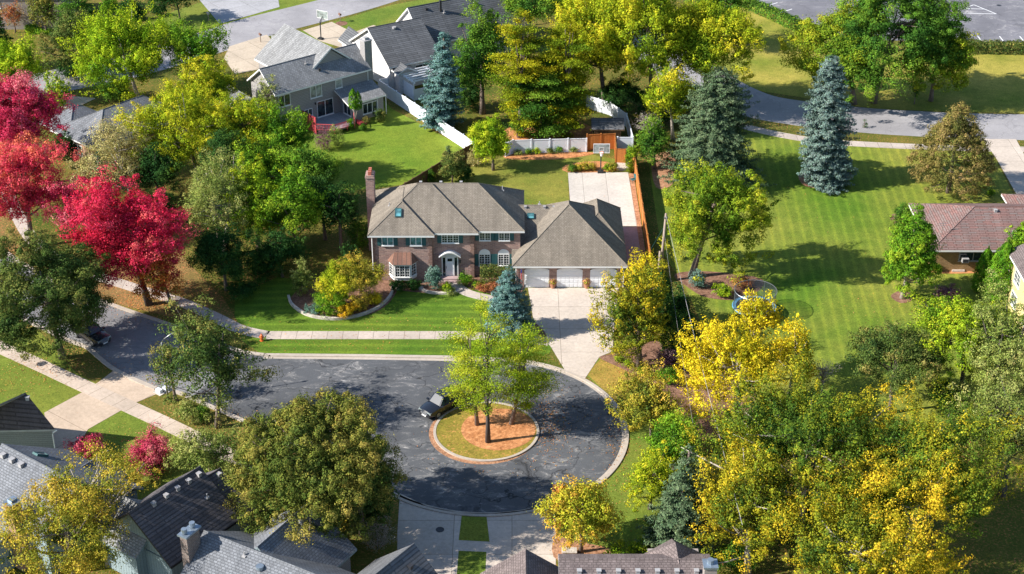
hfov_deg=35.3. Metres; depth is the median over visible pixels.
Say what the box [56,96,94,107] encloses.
path
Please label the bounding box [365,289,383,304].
shrub
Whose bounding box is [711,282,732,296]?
shrub
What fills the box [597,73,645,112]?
bush
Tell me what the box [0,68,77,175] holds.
red maple
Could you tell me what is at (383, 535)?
bare shrub
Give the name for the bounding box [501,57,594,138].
pine tree
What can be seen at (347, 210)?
green tree
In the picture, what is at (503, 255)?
window
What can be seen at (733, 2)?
dark tree
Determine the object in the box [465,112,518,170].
lime tree
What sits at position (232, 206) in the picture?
bush
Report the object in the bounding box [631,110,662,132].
bare tree
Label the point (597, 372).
lawn
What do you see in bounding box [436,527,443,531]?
manhole cover
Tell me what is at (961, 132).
pear tree
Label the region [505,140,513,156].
vinyl fence
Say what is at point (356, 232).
bush
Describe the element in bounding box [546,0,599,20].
maple tree
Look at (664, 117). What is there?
bush
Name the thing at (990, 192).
shrub
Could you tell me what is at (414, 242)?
window
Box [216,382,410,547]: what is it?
crab apple tree
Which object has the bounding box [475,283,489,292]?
shrub
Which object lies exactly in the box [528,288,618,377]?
driveway
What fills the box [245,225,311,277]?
dark tree
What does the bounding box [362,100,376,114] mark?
window
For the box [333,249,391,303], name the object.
ornamental tree
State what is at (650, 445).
bush
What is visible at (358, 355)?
kerb
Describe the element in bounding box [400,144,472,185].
mulch bed
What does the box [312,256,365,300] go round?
ornamental tree
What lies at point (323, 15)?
basketball hoop
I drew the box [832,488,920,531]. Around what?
bush
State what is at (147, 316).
kerb
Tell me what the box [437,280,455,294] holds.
shrub
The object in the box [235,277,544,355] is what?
lawn
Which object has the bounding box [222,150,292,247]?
green tree
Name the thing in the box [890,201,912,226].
shrub
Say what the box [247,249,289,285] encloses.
bush
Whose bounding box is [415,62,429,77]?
window
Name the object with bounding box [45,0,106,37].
tree
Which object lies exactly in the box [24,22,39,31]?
shrub
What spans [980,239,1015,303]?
arborvitae
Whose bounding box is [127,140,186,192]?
dark tree
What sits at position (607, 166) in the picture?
hydrangea
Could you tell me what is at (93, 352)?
kerb
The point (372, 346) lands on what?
lawn
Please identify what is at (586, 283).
flower pot
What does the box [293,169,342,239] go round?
dark tree
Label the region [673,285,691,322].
bush
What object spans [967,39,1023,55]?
hedge
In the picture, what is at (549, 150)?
shrub
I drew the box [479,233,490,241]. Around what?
window
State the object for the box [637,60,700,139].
maple tree
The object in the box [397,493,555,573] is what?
driveway
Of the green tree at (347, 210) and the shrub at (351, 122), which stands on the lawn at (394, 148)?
the shrub at (351, 122)
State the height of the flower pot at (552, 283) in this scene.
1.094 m
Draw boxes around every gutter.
[263,356,488,361]
[394,359,624,513]
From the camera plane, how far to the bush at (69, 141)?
191.39 m
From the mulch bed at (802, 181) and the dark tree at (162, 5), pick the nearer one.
the mulch bed at (802, 181)
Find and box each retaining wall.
[287,289,393,319]
[418,287,462,294]
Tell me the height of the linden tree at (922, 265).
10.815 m
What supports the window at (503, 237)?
in the brick house at (451, 230)
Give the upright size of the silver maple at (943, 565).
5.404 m
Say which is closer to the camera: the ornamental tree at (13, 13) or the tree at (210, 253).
the tree at (210, 253)
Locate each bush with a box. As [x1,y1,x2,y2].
[49,130,77,161]
[54,55,84,79]
[63,431,105,458]
[86,74,134,104]
[123,421,177,479]
[144,189,177,221]
[216,182,257,227]
[222,280,259,304]
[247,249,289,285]
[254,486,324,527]
[339,242,365,270]
[346,213,368,251]
[363,496,392,525]
[455,81,479,112]
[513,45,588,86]
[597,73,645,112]
[631,84,691,124]
[641,514,660,538]
[646,429,671,447]
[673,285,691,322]
[677,165,698,182]
[678,79,716,114]
[681,327,700,352]
[710,539,759,573]
[754,476,832,541]
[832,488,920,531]
[922,376,967,409]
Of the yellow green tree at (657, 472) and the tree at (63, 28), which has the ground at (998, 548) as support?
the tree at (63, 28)
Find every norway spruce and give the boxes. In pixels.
[629,443,713,553]
[656,66,776,193]
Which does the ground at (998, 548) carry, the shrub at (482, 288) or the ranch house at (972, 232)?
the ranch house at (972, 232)
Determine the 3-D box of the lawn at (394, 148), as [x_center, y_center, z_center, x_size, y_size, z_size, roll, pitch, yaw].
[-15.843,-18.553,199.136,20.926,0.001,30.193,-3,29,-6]
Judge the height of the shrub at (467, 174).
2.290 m
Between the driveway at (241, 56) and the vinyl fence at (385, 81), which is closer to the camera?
the vinyl fence at (385, 81)
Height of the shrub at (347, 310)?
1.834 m
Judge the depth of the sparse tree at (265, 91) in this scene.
197.27 m
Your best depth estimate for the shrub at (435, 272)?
164.01 m
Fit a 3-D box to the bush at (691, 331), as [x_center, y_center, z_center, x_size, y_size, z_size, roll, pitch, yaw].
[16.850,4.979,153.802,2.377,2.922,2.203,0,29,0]
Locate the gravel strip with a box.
[629,173,647,266]
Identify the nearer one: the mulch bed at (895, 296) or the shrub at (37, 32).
the mulch bed at (895, 296)
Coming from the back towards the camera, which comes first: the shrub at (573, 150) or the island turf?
the shrub at (573, 150)
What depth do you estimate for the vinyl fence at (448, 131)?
204.13 m
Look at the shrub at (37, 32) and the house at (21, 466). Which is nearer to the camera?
the house at (21, 466)
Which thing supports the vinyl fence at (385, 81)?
on the ground at (998, 548)
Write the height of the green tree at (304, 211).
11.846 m
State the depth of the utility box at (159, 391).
147.73 m
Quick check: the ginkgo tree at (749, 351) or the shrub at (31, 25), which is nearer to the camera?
the ginkgo tree at (749, 351)
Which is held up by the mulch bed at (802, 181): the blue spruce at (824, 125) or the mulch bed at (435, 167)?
the blue spruce at (824, 125)
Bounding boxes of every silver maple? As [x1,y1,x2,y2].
[666,336,917,541]
[686,411,812,573]
[768,482,975,573]
[834,378,1023,556]
[907,546,969,573]
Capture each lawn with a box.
[0,211,47,268]
[0,327,214,499]
[95,251,236,322]
[136,0,315,39]
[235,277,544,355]
[256,339,550,353]
[300,0,442,45]
[301,100,462,190]
[437,154,617,204]
[457,551,485,573]
[459,516,489,541]
[559,358,708,553]
[588,359,657,424]
[648,128,1023,435]
[716,1,1023,112]
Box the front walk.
[449,283,495,301]
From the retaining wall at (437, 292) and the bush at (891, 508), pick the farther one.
the retaining wall at (437, 292)
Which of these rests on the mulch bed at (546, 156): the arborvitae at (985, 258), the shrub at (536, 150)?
the shrub at (536, 150)
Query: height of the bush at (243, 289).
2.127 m
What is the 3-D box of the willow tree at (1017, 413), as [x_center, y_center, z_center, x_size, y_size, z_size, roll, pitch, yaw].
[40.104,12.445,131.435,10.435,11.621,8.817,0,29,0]
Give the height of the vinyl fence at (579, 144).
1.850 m
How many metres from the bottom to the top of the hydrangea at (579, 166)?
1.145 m
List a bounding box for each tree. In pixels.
[0,0,25,32]
[0,31,52,88]
[0,225,116,362]
[24,0,57,33]
[27,240,113,313]
[35,5,96,75]
[41,70,72,110]
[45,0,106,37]
[54,0,178,100]
[64,112,151,192]
[98,0,117,17]
[109,77,252,176]
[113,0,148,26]
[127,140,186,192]
[140,0,198,17]
[146,339,183,400]
[147,292,283,433]
[158,9,231,85]
[162,423,246,474]
[166,52,245,109]
[175,146,254,252]
[180,218,267,290]
[195,126,272,188]
[207,91,277,168]
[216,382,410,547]
[218,126,282,190]
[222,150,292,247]
[237,92,313,158]
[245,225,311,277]
[252,148,331,243]
[256,74,281,123]
[268,142,348,193]
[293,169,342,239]
[306,422,405,539]
[309,173,363,250]
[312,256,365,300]
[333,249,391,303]
[436,147,468,182]
[445,0,513,114]
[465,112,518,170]
[482,6,562,137]
[498,0,564,36]
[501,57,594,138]
[526,473,626,552]
[534,13,596,138]
[545,0,641,99]
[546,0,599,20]
[573,0,707,114]
[604,352,690,447]
[618,440,678,512]
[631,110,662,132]
[633,114,672,169]
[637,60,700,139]
[641,0,766,89]
[641,405,705,473]
[656,156,778,282]
[670,308,787,423]
[683,0,759,18]
[734,288,785,384]
[770,313,820,393]
[777,0,886,104]
[809,358,844,395]
[822,0,973,106]
[839,319,955,413]
[878,202,945,298]
[894,21,984,101]
[904,291,1023,391]
[906,100,1000,202]
[942,369,1023,497]
[955,267,1023,420]
[1004,221,1023,246]
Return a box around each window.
[73,143,82,156]
[278,93,290,107]
[304,108,312,115]
[310,84,321,99]
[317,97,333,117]
[335,79,342,88]
[343,101,351,116]
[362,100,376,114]
[381,238,393,246]
[388,252,417,279]
[410,238,421,246]
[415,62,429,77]
[441,235,458,243]
[478,249,489,266]
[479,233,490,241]
[498,233,509,241]
[498,249,508,265]
[958,252,981,261]
[1009,289,1017,309]
[1013,269,1020,289]
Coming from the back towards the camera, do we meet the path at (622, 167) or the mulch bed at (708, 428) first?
the path at (622, 167)
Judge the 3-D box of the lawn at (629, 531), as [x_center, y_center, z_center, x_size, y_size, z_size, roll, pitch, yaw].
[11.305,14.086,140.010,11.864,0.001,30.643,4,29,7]
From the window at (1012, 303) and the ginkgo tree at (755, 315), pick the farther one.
the window at (1012, 303)
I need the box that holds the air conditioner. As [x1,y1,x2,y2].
[961,257,968,262]
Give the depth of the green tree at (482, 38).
199.87 m
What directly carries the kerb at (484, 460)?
on the sealed street at (389, 388)
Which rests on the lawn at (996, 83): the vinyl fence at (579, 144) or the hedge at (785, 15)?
the hedge at (785, 15)
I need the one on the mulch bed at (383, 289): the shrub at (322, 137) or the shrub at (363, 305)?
the shrub at (363, 305)
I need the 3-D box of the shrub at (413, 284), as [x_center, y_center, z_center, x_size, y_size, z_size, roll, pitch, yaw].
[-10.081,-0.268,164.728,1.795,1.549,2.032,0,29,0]
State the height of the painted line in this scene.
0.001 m
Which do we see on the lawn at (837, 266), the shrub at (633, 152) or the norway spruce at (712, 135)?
the norway spruce at (712, 135)
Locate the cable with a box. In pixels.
[666,217,742,524]
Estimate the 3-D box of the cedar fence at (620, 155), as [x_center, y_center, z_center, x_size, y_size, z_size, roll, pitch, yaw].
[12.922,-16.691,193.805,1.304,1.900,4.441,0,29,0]
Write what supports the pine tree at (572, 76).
on the mulch bed at (583, 132)
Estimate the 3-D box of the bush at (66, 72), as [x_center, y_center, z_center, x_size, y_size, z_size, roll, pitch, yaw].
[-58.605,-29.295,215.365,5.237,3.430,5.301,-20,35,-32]
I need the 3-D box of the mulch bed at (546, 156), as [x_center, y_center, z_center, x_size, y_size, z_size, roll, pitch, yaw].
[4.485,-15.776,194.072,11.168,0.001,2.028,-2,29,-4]
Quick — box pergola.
[401,65,437,100]
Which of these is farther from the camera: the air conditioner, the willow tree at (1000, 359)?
the air conditioner
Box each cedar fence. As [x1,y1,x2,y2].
[586,133,615,149]
[614,137,625,162]
[632,155,650,265]
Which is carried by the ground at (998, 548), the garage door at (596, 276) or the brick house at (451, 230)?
the brick house at (451, 230)
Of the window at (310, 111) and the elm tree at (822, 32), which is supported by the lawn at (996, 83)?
the elm tree at (822, 32)
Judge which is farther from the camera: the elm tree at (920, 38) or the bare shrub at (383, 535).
the elm tree at (920, 38)
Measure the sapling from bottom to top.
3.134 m
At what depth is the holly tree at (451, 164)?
185.50 m
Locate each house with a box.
[0,0,79,29]
[0,393,56,447]
[0,443,143,573]
[41,95,181,168]
[100,466,254,573]
[177,502,356,573]
[208,24,386,125]
[338,0,527,93]
[358,543,436,573]
[365,167,627,287]
[480,539,718,573]
[908,194,1023,271]
[1006,244,1023,327]
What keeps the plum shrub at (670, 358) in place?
on the mulch bed at (650, 349)
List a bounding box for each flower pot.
[549,279,555,288]
[582,278,590,288]
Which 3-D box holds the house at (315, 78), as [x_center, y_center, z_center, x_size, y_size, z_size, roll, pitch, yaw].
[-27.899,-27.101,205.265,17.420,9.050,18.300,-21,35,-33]
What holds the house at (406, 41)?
on the ground at (998, 548)
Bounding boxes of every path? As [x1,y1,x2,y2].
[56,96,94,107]
[617,162,628,170]
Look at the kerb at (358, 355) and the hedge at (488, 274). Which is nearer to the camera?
the kerb at (358, 355)
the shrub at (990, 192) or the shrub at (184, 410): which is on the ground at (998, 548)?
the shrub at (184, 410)
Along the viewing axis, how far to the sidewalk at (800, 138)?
197.58 m
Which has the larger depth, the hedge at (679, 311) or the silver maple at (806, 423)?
the hedge at (679, 311)
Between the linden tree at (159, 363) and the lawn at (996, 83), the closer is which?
the linden tree at (159, 363)
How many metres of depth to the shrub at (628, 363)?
151.52 m
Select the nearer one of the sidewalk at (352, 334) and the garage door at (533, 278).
the sidewalk at (352, 334)
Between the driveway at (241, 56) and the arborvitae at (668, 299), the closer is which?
the arborvitae at (668, 299)
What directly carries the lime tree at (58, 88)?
on the ground at (998, 548)
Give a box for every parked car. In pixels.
[73,318,110,346]
[419,384,464,418]
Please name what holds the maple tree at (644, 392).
on the lawn at (629, 531)
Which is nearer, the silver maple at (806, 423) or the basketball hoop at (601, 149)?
the silver maple at (806, 423)
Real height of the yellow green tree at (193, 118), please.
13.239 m
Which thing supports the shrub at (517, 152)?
on the mulch bed at (546, 156)
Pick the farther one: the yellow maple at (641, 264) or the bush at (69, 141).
the bush at (69, 141)
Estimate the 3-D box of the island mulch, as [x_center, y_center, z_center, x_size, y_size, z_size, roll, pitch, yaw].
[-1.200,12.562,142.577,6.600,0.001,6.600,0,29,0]
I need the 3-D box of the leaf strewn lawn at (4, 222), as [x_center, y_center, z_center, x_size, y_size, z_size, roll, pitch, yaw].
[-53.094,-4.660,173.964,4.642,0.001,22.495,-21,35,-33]
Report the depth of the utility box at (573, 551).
127.02 m
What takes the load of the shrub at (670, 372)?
on the mulch bed at (650, 349)
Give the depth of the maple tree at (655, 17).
197.35 m
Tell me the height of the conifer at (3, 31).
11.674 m
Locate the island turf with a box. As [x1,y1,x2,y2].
[436,403,536,458]
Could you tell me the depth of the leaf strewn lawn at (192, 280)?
163.96 m
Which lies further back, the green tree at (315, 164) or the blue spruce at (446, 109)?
the blue spruce at (446, 109)
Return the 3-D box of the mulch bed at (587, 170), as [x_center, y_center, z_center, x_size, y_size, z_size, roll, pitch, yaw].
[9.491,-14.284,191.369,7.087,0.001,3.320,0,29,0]
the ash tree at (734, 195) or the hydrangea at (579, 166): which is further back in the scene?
the hydrangea at (579, 166)
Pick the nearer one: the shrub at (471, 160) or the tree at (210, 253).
the tree at (210, 253)
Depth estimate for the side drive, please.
174.22 m
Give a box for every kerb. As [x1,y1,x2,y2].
[8,252,264,355]
[25,319,156,388]
[175,390,246,422]
[264,353,484,358]
[393,357,628,516]
[433,401,538,461]
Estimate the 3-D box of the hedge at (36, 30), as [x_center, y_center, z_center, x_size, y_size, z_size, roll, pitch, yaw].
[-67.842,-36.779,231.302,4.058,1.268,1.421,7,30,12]
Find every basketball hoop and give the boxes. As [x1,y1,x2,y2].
[317,10,327,39]
[593,144,609,172]
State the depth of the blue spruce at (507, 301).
154.41 m
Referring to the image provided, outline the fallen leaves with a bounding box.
[0,140,926,553]
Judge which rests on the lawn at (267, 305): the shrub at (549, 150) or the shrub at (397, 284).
the shrub at (397, 284)
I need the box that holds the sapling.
[911,85,921,103]
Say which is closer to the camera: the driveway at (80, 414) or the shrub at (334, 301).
the driveway at (80, 414)
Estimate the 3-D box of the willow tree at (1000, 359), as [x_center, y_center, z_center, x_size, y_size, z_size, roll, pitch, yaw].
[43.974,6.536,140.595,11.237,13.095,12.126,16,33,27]
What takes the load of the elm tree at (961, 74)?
on the lawn at (996, 83)
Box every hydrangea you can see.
[566,163,576,171]
[575,163,582,172]
[579,161,589,170]
[587,159,596,170]
[599,162,614,172]
[609,162,619,171]
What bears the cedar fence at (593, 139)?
on the ground at (998, 548)
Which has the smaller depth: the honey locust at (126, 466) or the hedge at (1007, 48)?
the honey locust at (126, 466)
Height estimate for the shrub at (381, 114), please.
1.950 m
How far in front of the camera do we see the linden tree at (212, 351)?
138.02 m
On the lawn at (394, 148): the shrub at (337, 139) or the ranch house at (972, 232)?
the shrub at (337, 139)
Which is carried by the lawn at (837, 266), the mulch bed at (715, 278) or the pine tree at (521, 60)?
the mulch bed at (715, 278)
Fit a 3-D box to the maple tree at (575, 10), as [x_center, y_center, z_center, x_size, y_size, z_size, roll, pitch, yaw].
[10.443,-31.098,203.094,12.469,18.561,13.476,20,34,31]
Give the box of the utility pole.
[660,213,667,271]
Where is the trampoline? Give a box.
[732,280,776,313]
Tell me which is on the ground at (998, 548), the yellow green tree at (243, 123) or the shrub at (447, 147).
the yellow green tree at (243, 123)
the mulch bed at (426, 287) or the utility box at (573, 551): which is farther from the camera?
the mulch bed at (426, 287)
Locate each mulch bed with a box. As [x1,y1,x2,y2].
[291,275,396,316]
[335,21,346,25]
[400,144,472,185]
[400,278,446,292]
[463,276,522,293]
[503,152,593,159]
[505,122,592,139]
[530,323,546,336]
[552,537,615,559]
[562,161,616,172]
[599,341,687,401]
[651,152,675,188]
[670,364,754,440]
[674,271,763,299]
[798,172,847,187]
[891,291,913,302]
[936,271,975,273]
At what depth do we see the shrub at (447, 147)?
192.23 m
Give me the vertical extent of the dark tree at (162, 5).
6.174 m
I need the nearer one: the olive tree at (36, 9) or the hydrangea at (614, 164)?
the hydrangea at (614, 164)
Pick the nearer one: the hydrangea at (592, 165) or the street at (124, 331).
the street at (124, 331)
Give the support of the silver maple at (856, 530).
on the ground at (998, 548)
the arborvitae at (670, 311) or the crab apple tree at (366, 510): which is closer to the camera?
the crab apple tree at (366, 510)
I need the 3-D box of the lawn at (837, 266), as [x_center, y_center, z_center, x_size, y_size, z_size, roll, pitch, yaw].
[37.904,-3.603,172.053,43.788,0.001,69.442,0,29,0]
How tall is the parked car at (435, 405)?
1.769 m
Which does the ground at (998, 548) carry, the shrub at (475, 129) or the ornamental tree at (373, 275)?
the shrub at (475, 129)
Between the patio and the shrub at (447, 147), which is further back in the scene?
the shrub at (447, 147)
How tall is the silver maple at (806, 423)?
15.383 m
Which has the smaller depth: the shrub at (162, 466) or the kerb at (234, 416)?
the shrub at (162, 466)
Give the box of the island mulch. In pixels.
[461,408,535,449]
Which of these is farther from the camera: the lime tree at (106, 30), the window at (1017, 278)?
the lime tree at (106, 30)
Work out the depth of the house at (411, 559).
117.98 m
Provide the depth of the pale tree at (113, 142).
178.90 m
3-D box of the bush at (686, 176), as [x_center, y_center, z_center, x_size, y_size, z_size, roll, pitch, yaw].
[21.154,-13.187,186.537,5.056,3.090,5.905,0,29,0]
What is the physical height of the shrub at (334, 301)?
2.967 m
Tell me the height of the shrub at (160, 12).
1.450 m
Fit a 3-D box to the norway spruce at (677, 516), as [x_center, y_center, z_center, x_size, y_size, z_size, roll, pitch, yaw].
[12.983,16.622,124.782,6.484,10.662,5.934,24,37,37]
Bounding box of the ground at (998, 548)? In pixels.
[0,0,1023,573]
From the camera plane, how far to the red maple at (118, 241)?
155.33 m
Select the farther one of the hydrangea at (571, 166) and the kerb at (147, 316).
the hydrangea at (571, 166)
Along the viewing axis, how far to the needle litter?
139.40 m
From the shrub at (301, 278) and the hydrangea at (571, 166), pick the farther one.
the hydrangea at (571, 166)
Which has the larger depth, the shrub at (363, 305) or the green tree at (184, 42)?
the green tree at (184, 42)
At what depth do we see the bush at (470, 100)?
205.26 m
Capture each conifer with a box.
[0,14,14,57]
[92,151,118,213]
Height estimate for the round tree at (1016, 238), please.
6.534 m
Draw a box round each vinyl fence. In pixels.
[378,79,473,153]
[379,78,388,85]
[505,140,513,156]
[512,138,586,152]
[586,95,633,146]
[617,136,633,150]
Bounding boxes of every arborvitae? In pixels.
[348,88,361,127]
[654,268,676,326]
[659,303,685,357]
[970,246,992,292]
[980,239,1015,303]
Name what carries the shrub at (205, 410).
on the ground at (998, 548)
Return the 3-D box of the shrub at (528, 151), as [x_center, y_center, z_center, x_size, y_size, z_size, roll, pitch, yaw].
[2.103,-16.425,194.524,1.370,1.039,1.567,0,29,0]
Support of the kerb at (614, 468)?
on the sealed street at (389, 388)
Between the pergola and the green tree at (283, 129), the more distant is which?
the pergola
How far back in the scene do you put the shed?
196.69 m
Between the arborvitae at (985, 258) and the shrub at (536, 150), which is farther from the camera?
the shrub at (536, 150)
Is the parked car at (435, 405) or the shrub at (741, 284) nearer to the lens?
the parked car at (435, 405)
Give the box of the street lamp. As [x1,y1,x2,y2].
[161,333,172,399]
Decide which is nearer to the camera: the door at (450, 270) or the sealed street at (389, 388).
the sealed street at (389, 388)
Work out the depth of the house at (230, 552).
119.26 m
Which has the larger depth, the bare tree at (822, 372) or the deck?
the deck
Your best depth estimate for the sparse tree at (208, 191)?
166.62 m
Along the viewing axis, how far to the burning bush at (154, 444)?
135.75 m
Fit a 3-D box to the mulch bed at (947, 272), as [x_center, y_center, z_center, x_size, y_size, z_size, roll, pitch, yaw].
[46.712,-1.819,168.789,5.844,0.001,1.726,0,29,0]
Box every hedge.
[25,25,51,35]
[480,264,515,282]
[666,281,699,355]
[741,0,817,35]
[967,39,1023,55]
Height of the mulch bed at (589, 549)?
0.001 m
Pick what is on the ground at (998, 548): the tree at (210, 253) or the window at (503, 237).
the tree at (210, 253)
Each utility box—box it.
[153,387,165,395]
[561,547,576,553]
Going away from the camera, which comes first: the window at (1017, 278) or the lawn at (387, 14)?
the window at (1017, 278)
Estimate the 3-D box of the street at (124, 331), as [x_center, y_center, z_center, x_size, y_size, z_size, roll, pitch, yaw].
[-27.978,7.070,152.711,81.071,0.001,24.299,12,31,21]
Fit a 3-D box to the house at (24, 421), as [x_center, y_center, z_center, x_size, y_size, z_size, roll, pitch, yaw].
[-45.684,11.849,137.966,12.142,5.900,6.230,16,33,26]
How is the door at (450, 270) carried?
in the brick house at (451, 230)
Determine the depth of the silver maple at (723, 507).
120.97 m
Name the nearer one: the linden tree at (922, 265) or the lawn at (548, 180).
the linden tree at (922, 265)
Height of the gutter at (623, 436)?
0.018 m
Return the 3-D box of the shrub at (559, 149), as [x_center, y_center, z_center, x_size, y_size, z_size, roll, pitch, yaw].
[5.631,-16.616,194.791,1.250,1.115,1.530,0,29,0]
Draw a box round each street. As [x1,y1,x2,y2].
[0,257,240,395]
[6,0,397,100]
[194,354,621,511]
[626,32,1023,139]
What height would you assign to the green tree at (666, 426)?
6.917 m
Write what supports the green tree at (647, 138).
on the mulch bed at (660, 171)
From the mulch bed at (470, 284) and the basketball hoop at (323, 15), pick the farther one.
the basketball hoop at (323, 15)
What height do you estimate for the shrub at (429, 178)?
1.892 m
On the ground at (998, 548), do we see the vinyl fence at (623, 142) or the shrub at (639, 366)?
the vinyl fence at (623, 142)
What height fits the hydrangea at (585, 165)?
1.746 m
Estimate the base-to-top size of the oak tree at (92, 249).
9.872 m
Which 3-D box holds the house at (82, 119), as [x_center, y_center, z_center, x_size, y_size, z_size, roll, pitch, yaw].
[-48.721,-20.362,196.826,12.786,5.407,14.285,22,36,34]
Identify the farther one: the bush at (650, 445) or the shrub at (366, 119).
the shrub at (366, 119)
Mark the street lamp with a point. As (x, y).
(165, 372)
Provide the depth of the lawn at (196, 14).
238.29 m
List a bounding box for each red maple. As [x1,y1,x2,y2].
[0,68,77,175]
[0,129,92,245]
[33,177,92,241]
[56,161,203,306]
[126,236,185,311]
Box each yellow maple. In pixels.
[586,245,677,367]
[617,247,665,341]
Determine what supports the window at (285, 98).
in the house at (315, 78)
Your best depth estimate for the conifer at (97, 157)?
177.91 m
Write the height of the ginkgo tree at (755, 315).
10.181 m
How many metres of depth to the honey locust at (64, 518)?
117.39 m
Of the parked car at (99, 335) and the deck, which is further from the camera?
the deck
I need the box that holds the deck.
[302,111,366,132]
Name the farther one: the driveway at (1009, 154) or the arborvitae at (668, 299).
the driveway at (1009, 154)
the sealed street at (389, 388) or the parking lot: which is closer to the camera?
the sealed street at (389, 388)
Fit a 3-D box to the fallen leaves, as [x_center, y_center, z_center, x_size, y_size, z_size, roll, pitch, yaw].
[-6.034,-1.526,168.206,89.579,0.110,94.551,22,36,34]
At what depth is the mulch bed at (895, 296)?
163.56 m
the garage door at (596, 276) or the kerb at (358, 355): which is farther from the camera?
the garage door at (596, 276)
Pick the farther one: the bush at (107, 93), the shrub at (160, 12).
the shrub at (160, 12)
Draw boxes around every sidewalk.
[0,341,272,482]
[2,185,267,337]
[266,331,549,345]
[744,125,1023,151]
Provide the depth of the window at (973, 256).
167.55 m
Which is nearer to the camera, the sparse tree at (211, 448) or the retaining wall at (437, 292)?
the sparse tree at (211, 448)
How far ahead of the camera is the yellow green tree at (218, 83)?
195.06 m
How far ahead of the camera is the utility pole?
164.17 m
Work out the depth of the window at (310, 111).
201.71 m
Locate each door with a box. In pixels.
[445,258,454,275]
[524,269,548,287]
[557,269,582,287]
[590,269,616,287]
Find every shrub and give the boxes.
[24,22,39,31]
[36,28,48,34]
[143,460,164,477]
[151,8,166,15]
[170,394,207,424]
[194,402,212,421]
[289,255,316,296]
[303,302,322,314]
[311,289,347,316]
[313,125,331,150]
[325,124,345,146]
[332,301,359,317]
[334,514,351,530]
[346,117,354,130]
[349,296,368,312]
[358,122,366,130]
[358,514,397,552]
[361,115,370,122]
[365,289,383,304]
[372,108,386,122]
[388,279,410,291]
[406,278,421,290]
[421,264,445,289]
[427,168,436,181]
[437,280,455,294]
[443,146,453,157]
[445,287,456,296]
[453,164,474,182]
[456,271,474,286]
[467,122,483,137]
[467,147,480,165]
[472,280,487,289]
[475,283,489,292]
[486,281,497,290]
[513,149,523,154]
[525,148,533,154]
[531,148,541,153]
[546,147,555,153]
[554,146,563,152]
[567,147,577,151]
[603,539,634,553]
[621,359,635,367]
[622,144,640,171]
[625,536,654,553]
[636,364,651,378]
[653,348,682,367]
[654,364,680,384]
[688,269,708,288]
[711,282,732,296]
[731,275,752,289]
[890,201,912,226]
[933,283,961,304]
[985,187,996,195]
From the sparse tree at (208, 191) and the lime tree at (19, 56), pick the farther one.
the lime tree at (19, 56)
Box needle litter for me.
[429,410,534,463]
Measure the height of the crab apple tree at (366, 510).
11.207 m
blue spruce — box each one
[416,31,467,130]
[484,265,535,343]
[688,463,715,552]
[795,54,860,190]
[813,144,858,195]
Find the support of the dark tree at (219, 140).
on the ground at (998, 548)
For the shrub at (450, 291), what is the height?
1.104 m
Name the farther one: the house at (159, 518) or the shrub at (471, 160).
the shrub at (471, 160)
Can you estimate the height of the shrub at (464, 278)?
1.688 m
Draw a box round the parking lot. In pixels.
[759,0,1023,41]
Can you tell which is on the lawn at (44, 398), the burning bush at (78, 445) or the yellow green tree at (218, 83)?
the burning bush at (78, 445)
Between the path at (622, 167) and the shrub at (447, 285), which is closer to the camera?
the shrub at (447, 285)
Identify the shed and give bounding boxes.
[591,118,623,142]
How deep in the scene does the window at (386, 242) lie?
164.63 m
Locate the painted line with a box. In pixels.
[774,3,1022,39]
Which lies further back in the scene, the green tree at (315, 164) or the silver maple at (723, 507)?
the green tree at (315, 164)
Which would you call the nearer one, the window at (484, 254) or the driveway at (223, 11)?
the window at (484, 254)
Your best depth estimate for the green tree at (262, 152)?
176.51 m
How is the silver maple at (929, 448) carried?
on the ground at (998, 548)
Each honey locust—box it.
[0,472,133,573]
[41,437,166,566]
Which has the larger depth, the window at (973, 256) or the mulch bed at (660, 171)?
the mulch bed at (660, 171)
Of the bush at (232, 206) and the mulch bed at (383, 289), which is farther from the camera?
the bush at (232, 206)
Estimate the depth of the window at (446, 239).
165.08 m
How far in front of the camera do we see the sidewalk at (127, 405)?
147.62 m
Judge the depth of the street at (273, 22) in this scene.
235.98 m
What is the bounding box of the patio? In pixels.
[568,172,636,225]
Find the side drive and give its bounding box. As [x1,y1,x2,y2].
[623,226,642,282]
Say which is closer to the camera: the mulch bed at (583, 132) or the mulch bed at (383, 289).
the mulch bed at (383, 289)
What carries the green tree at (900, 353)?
on the lawn at (837, 266)
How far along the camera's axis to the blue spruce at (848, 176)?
184.35 m
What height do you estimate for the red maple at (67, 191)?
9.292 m
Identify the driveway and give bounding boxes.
[44,371,155,451]
[200,0,278,23]
[224,35,270,73]
[303,22,374,46]
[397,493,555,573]
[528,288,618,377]
[984,139,1023,193]
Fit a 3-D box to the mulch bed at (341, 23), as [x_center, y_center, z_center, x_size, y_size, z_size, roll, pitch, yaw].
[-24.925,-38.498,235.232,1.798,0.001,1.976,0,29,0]
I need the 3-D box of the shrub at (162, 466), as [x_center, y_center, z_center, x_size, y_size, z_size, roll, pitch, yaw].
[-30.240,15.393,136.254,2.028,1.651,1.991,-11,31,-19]
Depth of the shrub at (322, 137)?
194.54 m
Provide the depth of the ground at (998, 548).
170.62 m

